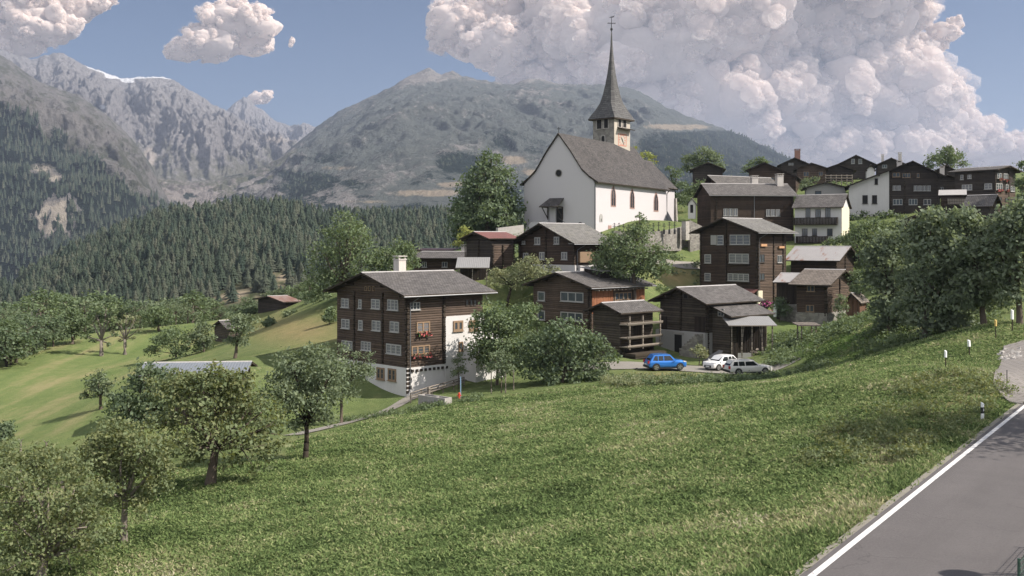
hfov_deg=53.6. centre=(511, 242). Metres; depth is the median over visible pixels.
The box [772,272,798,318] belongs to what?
lean to shed
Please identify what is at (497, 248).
barn
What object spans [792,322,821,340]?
hay shelter
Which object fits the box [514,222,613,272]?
chalet
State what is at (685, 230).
retaining wall
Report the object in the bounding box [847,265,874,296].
bush
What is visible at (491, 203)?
broadleaf tree
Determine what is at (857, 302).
shed
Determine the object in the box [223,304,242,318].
broadleaf tree
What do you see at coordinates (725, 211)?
window
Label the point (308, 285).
broadleaf tree
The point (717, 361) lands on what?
parked car
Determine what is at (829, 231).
window
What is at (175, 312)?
broadleaf tree
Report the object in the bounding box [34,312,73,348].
broadleaf tree
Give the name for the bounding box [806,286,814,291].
window
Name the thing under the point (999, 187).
window
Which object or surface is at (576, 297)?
window
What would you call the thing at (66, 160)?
mountain forest
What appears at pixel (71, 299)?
broadleaf tree
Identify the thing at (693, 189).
broadleaf tree
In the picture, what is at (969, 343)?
marker post
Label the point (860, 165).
log house
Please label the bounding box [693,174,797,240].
long house
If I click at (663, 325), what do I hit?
barn door
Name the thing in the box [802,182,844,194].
house
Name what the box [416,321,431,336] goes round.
window
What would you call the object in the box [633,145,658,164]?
broadleaf tree
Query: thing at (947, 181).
house
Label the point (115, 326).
broadleaf tree
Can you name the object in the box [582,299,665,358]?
granary
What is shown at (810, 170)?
chalet
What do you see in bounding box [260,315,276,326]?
bush
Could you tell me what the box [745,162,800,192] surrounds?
log house
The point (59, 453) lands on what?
apple tree
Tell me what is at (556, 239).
window
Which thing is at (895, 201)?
window
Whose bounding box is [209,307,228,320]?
broadleaf tree
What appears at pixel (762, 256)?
window
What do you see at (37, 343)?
broadleaf tree
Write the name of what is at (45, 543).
apple tree
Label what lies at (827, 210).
window
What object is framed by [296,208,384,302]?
broadleaf tree
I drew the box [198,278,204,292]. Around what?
spruce tree
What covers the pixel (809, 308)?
window
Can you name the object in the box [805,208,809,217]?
window
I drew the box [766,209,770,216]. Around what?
window
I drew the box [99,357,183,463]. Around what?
walnut tree
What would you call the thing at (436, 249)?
hall
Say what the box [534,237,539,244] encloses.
window
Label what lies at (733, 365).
parked car
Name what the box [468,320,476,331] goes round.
window
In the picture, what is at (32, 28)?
cloud
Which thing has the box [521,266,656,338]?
chalet
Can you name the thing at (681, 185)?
broadleaf tree
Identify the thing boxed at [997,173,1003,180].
window
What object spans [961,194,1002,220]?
barn
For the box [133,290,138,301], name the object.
spruce tree
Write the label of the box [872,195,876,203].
window
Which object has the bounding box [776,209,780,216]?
window
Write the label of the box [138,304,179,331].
broadleaf tree
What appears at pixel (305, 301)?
bush
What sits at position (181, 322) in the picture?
broadleaf tree
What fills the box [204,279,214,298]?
spruce tree
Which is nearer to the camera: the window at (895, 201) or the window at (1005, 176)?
the window at (1005, 176)
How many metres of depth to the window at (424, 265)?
152.04 m
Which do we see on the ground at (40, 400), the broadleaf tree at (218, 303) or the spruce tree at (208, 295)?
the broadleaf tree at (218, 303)
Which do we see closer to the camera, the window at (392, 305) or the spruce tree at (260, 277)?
the window at (392, 305)
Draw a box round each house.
[323,256,502,396]
[413,244,465,269]
[689,217,798,306]
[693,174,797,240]
[705,175,774,183]
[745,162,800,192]
[777,149,808,174]
[792,194,851,242]
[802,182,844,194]
[839,155,875,179]
[845,160,944,216]
[874,152,904,173]
[935,164,954,175]
[938,189,966,212]
[939,166,954,189]
[947,165,1021,211]
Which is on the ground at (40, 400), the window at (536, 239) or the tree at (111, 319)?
the tree at (111, 319)
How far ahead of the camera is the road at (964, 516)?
28.66 m
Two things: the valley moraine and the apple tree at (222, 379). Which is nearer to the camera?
the apple tree at (222, 379)
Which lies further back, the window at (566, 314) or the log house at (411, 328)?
the window at (566, 314)
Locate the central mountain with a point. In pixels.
(394, 145)
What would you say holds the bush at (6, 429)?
on the ground at (40, 400)
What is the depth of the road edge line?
30.82 m
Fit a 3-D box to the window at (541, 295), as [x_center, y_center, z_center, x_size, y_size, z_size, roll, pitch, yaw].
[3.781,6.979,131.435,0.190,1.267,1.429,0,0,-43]
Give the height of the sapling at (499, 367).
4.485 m
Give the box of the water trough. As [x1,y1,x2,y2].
[418,387,451,404]
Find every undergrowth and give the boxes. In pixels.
[2,437,180,477]
[338,392,487,422]
[456,233,699,285]
[502,283,672,374]
[598,370,686,386]
[610,352,838,385]
[756,309,880,365]
[788,363,1023,467]
[794,178,940,234]
[839,301,1015,359]
[844,210,956,264]
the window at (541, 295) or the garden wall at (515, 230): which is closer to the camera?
the window at (541, 295)
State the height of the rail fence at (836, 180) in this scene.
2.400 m
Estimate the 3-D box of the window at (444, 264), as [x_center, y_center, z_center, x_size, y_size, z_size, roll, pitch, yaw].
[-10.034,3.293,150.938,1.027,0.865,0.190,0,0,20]
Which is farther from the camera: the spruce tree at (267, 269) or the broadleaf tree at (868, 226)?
the spruce tree at (267, 269)
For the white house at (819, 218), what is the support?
on the ground at (40, 400)
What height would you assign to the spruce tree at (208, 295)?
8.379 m
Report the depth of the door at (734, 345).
114.46 m
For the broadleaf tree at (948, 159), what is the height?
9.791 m
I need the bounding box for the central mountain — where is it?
[211,68,791,212]
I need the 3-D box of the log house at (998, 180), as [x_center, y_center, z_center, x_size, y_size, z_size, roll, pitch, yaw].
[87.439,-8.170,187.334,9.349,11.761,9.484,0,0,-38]
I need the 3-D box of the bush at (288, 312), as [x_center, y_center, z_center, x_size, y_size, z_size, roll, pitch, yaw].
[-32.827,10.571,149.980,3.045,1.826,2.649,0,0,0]
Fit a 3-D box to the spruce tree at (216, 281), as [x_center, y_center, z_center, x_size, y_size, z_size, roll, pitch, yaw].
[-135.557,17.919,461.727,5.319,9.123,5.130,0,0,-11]
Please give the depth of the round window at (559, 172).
173.59 m
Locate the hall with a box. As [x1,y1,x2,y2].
[415,248,458,252]
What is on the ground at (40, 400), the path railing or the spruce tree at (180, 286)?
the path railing
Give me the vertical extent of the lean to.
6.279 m
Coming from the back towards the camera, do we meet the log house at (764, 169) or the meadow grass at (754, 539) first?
the log house at (764, 169)
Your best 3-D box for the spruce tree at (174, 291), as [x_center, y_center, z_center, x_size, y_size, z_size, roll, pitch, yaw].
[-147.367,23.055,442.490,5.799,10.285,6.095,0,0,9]
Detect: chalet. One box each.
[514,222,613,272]
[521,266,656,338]
[793,162,828,183]
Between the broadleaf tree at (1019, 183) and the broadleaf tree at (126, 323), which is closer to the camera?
the broadleaf tree at (1019, 183)
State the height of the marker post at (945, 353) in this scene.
1.342 m
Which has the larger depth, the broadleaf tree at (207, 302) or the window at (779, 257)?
the broadleaf tree at (207, 302)
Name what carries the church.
on the ground at (40, 400)
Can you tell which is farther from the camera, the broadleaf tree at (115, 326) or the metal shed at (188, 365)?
the broadleaf tree at (115, 326)
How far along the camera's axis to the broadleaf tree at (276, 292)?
205.13 m
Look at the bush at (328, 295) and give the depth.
149.47 m
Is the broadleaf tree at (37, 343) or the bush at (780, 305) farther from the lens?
the broadleaf tree at (37, 343)
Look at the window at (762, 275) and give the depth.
150.52 m
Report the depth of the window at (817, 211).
186.99 m
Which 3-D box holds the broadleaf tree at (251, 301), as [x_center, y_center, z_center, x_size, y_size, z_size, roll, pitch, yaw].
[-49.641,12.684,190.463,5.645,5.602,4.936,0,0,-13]
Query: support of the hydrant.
on the ground at (40, 400)
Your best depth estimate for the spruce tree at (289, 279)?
447.78 m
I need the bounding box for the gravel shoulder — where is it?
[792,403,1020,575]
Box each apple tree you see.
[0,437,130,575]
[0,441,74,521]
[62,405,183,542]
[142,358,295,485]
[477,252,561,306]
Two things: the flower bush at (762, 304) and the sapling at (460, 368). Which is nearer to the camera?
the sapling at (460, 368)
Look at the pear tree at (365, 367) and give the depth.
87.79 m
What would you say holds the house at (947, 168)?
on the ground at (40, 400)
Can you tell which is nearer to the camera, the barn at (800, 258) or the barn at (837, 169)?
the barn at (800, 258)
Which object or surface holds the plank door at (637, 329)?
in the granary
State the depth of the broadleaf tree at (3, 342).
137.14 m
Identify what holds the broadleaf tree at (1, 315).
on the ground at (40, 400)
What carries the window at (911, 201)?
in the log house at (910, 187)
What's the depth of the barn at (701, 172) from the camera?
238.60 m
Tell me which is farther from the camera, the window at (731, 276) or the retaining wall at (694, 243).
the retaining wall at (694, 243)
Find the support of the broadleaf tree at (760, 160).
on the ground at (40, 400)
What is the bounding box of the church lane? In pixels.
[656,259,699,268]
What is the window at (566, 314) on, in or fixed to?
in the chalet at (574, 294)
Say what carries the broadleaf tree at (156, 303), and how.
on the ground at (40, 400)
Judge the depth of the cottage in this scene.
136.70 m
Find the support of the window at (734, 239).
in the log house at (749, 254)
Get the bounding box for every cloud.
[0,0,117,57]
[162,0,282,63]
[247,90,273,104]
[288,36,294,47]
[425,0,1023,174]
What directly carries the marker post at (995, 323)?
on the ground at (40, 400)
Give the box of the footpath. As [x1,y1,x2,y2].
[287,379,465,434]
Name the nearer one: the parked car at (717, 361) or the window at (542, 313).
the parked car at (717, 361)
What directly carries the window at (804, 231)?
in the white house at (819, 218)
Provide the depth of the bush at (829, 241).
175.89 m
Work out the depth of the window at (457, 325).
104.37 m
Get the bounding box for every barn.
[252,295,300,312]
[459,231,520,271]
[648,284,774,357]
[689,162,725,187]
[786,246,859,273]
[826,164,856,181]
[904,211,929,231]
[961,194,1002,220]
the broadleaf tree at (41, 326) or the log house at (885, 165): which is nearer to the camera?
the broadleaf tree at (41, 326)
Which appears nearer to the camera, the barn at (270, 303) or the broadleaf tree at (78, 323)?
the broadleaf tree at (78, 323)
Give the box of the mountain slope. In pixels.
[0,55,169,284]
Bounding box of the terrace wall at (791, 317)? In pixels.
[780,304,796,321]
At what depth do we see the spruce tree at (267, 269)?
451.07 m
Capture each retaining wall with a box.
[613,227,683,251]
[682,221,689,239]
[688,220,701,251]
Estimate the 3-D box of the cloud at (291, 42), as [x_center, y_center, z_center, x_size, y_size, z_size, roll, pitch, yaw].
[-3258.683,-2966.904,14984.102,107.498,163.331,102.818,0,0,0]
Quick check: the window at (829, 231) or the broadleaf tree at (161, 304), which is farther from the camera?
the broadleaf tree at (161, 304)
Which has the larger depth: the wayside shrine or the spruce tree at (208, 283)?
the spruce tree at (208, 283)
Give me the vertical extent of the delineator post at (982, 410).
1.120 m
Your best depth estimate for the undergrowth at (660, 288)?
140.44 m
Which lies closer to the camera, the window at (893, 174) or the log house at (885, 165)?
the window at (893, 174)
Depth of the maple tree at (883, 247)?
95.98 m
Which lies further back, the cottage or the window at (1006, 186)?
the window at (1006, 186)
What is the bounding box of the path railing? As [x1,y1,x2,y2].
[410,377,464,402]
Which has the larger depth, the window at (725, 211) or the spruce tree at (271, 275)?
the spruce tree at (271, 275)
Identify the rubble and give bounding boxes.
[997,347,1021,359]
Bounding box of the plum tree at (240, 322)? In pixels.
[221,311,261,358]
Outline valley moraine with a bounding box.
[157,148,296,208]
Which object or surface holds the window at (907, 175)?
in the log house at (910, 187)
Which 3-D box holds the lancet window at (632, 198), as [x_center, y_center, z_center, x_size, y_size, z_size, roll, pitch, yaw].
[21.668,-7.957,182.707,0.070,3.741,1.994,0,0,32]
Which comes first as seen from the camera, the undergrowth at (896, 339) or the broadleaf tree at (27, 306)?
the undergrowth at (896, 339)
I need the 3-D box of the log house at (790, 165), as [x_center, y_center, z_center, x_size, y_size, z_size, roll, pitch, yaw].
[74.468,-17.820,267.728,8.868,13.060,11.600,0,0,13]
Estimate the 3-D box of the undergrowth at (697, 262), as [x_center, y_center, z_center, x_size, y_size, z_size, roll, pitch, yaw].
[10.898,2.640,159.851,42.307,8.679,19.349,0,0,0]
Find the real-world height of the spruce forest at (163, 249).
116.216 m
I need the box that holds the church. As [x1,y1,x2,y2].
[520,16,677,231]
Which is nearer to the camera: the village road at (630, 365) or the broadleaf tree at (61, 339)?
the village road at (630, 365)
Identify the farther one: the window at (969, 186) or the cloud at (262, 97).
the cloud at (262, 97)
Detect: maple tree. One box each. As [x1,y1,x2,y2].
[853,225,938,333]
[886,204,990,339]
[932,201,1022,323]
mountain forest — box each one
[0,97,174,283]
[239,129,805,209]
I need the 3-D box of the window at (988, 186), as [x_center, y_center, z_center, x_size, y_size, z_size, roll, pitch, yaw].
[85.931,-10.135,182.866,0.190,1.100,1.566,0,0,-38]
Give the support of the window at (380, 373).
in the log house at (411, 328)
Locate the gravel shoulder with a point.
(856, 528)
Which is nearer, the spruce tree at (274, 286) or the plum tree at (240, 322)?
the plum tree at (240, 322)
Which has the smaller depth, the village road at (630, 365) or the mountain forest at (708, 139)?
the village road at (630, 365)
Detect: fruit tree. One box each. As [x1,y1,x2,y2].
[78,368,118,409]
[142,322,213,358]
[187,320,217,351]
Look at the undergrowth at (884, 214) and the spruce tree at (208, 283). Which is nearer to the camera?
the undergrowth at (884, 214)
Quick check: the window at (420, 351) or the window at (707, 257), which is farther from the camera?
the window at (707, 257)
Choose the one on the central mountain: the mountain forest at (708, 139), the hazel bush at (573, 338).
the mountain forest at (708, 139)
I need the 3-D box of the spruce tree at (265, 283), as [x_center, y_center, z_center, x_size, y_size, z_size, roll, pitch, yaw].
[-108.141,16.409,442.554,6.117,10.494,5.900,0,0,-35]
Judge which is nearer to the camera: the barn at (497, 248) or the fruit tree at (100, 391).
the fruit tree at (100, 391)
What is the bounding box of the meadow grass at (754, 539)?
[0,313,1023,575]
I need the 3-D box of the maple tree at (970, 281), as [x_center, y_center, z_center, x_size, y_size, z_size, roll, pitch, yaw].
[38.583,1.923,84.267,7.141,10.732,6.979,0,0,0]
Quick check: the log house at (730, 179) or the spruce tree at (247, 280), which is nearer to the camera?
the log house at (730, 179)
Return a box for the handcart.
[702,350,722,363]
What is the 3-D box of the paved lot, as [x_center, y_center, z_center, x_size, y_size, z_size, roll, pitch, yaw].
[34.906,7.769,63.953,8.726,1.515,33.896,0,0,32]
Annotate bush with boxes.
[0,420,17,441]
[240,302,257,314]
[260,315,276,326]
[279,309,297,317]
[293,291,306,299]
[297,290,317,304]
[309,292,331,303]
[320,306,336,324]
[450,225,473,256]
[512,315,622,385]
[517,301,543,332]
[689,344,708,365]
[758,300,772,310]
[770,297,793,321]
[798,176,819,190]
[820,233,854,247]
[832,293,849,318]
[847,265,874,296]
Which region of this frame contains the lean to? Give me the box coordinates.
[456,257,489,298]
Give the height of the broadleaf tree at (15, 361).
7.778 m
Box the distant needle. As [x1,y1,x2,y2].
[227,97,315,140]
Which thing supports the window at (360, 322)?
in the log house at (411, 328)
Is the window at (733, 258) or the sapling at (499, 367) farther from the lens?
the window at (733, 258)
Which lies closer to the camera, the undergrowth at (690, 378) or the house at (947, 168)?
the undergrowth at (690, 378)
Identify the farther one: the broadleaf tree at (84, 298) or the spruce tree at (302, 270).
the spruce tree at (302, 270)
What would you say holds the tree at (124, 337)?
on the ground at (40, 400)
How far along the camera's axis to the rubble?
70.15 m
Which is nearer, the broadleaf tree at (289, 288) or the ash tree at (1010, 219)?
the ash tree at (1010, 219)
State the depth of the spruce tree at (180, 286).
457.67 m
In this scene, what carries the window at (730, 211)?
in the long house at (754, 198)
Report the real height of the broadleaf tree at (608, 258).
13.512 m
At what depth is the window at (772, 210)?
191.21 m
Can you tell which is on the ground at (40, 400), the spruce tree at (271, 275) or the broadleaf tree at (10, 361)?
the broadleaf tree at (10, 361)
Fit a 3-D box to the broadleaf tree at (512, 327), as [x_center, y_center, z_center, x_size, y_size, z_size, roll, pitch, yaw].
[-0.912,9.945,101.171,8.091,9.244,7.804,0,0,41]
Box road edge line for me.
[808,405,1023,575]
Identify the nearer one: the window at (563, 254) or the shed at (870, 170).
the window at (563, 254)
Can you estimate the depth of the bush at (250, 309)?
175.81 m
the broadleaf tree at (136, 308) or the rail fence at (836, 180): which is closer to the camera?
the broadleaf tree at (136, 308)
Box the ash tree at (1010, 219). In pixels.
[977,193,1023,323]
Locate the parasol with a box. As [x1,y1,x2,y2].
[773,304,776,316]
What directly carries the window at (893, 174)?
in the log house at (910, 187)
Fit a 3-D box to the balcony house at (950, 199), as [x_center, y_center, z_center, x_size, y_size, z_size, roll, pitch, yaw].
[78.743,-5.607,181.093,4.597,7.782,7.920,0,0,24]
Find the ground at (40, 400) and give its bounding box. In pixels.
[0,172,1023,575]
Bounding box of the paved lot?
[993,340,1023,403]
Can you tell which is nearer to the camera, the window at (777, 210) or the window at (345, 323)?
the window at (345, 323)
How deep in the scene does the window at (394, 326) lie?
101.30 m
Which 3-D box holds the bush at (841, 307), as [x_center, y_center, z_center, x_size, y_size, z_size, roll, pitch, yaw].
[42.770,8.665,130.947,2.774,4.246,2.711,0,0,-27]
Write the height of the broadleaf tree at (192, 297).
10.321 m
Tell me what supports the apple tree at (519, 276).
on the ground at (40, 400)
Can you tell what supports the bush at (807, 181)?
on the ground at (40, 400)
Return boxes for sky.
[29,0,1023,168]
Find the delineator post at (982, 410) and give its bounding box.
[981,402,983,418]
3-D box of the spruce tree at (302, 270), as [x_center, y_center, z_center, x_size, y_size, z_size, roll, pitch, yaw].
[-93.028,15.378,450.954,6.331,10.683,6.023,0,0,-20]
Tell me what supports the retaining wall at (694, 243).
on the ground at (40, 400)
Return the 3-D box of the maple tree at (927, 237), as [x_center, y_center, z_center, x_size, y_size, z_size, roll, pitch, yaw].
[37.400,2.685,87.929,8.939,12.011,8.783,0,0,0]
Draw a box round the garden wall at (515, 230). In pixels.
[496,225,523,235]
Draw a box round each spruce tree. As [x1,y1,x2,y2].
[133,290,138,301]
[146,285,150,300]
[152,287,159,302]
[157,287,160,300]
[169,285,177,302]
[178,278,181,294]
[178,279,185,295]
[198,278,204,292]
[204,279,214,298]
[205,284,212,300]
[210,273,220,295]
[214,273,219,289]
[215,290,221,301]
[223,276,231,297]
[226,279,239,301]
[242,269,251,286]
[250,271,259,291]
[257,270,262,286]
[258,269,270,291]
[260,264,271,284]
[268,268,277,285]
[268,275,278,290]
[268,278,277,294]
[284,269,292,289]
[297,266,307,283]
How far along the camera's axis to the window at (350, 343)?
106.97 m
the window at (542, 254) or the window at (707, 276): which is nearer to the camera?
the window at (542, 254)
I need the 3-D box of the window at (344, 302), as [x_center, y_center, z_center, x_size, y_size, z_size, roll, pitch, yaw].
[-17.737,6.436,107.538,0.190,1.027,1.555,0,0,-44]
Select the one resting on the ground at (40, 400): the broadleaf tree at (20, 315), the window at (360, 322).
the broadleaf tree at (20, 315)
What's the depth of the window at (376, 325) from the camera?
103.50 m
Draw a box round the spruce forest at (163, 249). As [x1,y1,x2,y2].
[0,193,523,317]
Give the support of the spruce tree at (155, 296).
on the wooded hill
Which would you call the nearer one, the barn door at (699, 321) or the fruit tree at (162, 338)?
the barn door at (699, 321)
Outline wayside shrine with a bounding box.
[687,198,697,218]
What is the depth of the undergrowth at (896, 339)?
89.78 m
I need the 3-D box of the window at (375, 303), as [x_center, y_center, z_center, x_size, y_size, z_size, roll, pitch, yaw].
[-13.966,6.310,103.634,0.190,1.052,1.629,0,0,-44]
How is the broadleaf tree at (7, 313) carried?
on the ground at (40, 400)
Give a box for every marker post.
[944,350,946,366]
[967,340,970,355]
[994,320,996,337]
[1011,310,1013,330]
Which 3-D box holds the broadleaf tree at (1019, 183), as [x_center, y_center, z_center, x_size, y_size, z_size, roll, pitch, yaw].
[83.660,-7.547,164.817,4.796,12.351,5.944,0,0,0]
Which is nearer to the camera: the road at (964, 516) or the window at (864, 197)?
the road at (964, 516)
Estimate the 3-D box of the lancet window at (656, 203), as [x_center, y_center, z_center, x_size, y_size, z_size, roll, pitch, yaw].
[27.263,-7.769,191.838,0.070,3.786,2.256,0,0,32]
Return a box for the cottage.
[788,268,859,323]
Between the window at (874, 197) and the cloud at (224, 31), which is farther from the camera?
the cloud at (224, 31)
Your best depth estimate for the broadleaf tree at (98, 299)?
204.26 m
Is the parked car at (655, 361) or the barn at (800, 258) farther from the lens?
the barn at (800, 258)
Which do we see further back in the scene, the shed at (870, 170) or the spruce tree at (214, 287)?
the spruce tree at (214, 287)
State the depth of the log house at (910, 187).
202.38 m
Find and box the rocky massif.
[0,49,298,181]
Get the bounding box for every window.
[340,298,348,308]
[340,319,349,329]
[342,340,352,350]
[357,299,361,308]
[358,320,362,330]
[360,341,371,351]
[370,299,380,309]
[371,320,380,331]
[375,367,384,380]
[385,343,401,355]
[386,368,395,381]
[387,299,398,310]
[390,321,398,332]
[411,302,419,310]
[411,345,432,358]
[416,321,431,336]
[421,262,426,267]
[441,262,447,267]
[452,320,462,331]
[458,342,462,351]
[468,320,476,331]
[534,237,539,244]
[538,291,544,301]
[538,310,545,320]
[539,252,544,259]
[553,237,559,244]
[555,169,561,176]
[560,292,583,302]
[560,312,582,321]
[561,252,566,259]
[611,185,615,206]
[614,292,631,300]
[630,188,634,208]
[654,192,658,211]
[704,254,710,263]
[704,273,710,280]
[717,235,723,244]
[723,209,727,215]
[728,209,732,215]
[728,273,748,281]
[729,254,748,263]
[730,235,749,244]
[733,209,737,215]
[758,254,764,262]
[758,273,764,280]
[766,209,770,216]
[771,209,775,216]
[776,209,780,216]
[777,255,781,262]
[802,229,806,235]
[803,172,808,176]
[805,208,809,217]
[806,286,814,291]
[806,305,813,311]
[812,229,816,235]
[815,209,820,216]
[825,208,829,216]
[827,229,832,235]
[862,195,867,203]
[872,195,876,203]
[892,173,899,176]
[893,199,901,204]
[902,173,910,177]
[909,199,916,204]
[924,199,930,204]
[962,184,971,190]
[984,183,991,189]
[996,183,1003,191]
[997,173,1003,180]
[1003,173,1008,181]
[1005,184,1010,192]
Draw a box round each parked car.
[643,352,686,370]
[703,354,736,370]
[722,358,771,374]
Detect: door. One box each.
[556,208,562,222]
[634,325,640,335]
[661,316,666,329]
[674,334,681,351]
[695,316,705,332]
[732,343,737,358]
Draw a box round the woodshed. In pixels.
[722,316,776,358]
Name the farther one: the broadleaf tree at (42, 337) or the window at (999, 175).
the window at (999, 175)
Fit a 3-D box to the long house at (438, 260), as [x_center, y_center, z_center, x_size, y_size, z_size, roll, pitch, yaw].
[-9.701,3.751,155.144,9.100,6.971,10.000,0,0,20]
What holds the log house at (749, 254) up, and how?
on the ground at (40, 400)
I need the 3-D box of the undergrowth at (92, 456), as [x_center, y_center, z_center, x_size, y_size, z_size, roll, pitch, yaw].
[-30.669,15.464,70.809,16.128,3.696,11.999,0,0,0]
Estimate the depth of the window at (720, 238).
155.49 m
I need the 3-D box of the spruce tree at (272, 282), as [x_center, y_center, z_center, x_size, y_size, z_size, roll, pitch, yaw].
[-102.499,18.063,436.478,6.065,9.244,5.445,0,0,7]
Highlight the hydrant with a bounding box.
[457,377,460,397]
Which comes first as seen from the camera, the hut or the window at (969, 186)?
the hut
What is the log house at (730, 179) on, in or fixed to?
on the ground at (40, 400)
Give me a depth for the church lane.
163.69 m
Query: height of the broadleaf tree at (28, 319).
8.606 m
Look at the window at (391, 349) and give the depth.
101.50 m
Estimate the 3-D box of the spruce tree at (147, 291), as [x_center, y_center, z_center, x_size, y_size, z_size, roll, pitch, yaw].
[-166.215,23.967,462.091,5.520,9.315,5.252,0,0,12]
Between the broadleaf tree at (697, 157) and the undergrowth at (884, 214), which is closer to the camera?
the undergrowth at (884, 214)
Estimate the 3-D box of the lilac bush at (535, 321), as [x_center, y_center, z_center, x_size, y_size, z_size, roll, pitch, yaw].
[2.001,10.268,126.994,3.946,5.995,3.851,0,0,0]
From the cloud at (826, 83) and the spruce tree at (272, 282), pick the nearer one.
the spruce tree at (272, 282)
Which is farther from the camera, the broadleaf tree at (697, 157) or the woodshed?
the broadleaf tree at (697, 157)
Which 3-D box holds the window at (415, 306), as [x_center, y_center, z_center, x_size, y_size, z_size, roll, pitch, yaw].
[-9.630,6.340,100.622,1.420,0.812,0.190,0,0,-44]
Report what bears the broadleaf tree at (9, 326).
on the ground at (40, 400)
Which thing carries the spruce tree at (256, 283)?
on the wooded hill
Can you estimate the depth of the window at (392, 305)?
101.53 m
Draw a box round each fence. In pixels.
[825,175,852,184]
[1017,555,1023,575]
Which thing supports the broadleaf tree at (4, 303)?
on the ground at (40, 400)
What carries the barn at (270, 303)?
on the ground at (40, 400)
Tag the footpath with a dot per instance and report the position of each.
(401, 402)
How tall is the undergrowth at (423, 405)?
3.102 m
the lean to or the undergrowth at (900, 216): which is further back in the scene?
the undergrowth at (900, 216)
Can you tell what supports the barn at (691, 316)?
on the ground at (40, 400)
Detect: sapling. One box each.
[450,351,468,388]
[485,349,516,392]
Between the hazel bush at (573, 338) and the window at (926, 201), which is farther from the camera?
the window at (926, 201)
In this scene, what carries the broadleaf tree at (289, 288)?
on the ground at (40, 400)
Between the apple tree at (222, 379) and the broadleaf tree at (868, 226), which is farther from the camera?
the broadleaf tree at (868, 226)
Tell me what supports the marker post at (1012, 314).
on the ground at (40, 400)
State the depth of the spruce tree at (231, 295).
430.03 m
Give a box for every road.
[580,356,800,373]
[800,402,1023,575]
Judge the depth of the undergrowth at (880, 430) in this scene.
45.69 m
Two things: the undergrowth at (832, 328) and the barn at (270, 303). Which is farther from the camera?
the barn at (270, 303)
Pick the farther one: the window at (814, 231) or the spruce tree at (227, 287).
the spruce tree at (227, 287)
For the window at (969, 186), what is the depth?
185.83 m
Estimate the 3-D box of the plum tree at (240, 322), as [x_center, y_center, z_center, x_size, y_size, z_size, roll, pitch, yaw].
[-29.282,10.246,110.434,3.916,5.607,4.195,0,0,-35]
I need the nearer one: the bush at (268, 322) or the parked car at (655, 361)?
the parked car at (655, 361)
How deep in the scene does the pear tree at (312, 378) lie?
61.85 m
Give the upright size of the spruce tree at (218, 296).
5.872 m
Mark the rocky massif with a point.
(173, 129)
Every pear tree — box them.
[253,341,352,458]
[305,340,378,422]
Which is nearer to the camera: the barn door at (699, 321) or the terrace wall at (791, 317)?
the barn door at (699, 321)
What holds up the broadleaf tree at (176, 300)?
on the ground at (40, 400)
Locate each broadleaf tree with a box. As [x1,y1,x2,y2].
[0,300,33,316]
[0,306,28,318]
[0,310,16,322]
[0,313,36,325]
[0,317,44,366]
[0,326,39,357]
[0,330,23,360]
[1,342,28,364]
[4,298,48,325]
[4,315,58,355]
[7,323,45,362]
[9,320,63,350]
[19,286,71,329]
[22,329,49,352]
[30,327,53,352]
[31,290,89,330]
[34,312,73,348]
[36,291,98,329]
[41,321,69,346]
[48,307,96,343]
[62,297,108,333]
[73,289,125,333]
[87,293,137,333]
[107,300,151,329]
[110,304,148,330]
[126,310,151,327]
[130,297,170,328]
[132,296,178,325]
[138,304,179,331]
[148,296,201,322]
[162,303,190,325]
[164,302,193,324]
[172,302,202,323]
[177,289,218,322]
[180,293,214,322]
[199,298,231,321]
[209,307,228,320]
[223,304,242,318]
[234,297,257,313]
[265,288,282,295]
[281,284,298,297]
[287,282,304,296]
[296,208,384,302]
[300,278,316,291]
[366,236,423,270]
[444,146,528,241]
[461,298,541,384]
[586,212,674,299]
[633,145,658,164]
[664,165,691,212]
[677,145,727,172]
[681,175,731,199]
[740,156,772,172]
[837,215,890,267]
[922,145,971,169]
[1011,160,1023,201]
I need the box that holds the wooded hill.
[172,267,308,323]
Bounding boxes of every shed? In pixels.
[135,361,257,425]
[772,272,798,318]
[842,292,869,316]
[864,165,875,177]
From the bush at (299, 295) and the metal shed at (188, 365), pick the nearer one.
the metal shed at (188, 365)
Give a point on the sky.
(344, 53)
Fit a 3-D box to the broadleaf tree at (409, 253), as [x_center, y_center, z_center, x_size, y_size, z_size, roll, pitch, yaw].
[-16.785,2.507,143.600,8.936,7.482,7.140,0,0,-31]
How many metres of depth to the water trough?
91.72 m
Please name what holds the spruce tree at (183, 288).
on the wooded hill
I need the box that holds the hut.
[210,320,246,341]
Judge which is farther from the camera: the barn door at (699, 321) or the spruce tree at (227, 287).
the spruce tree at (227, 287)

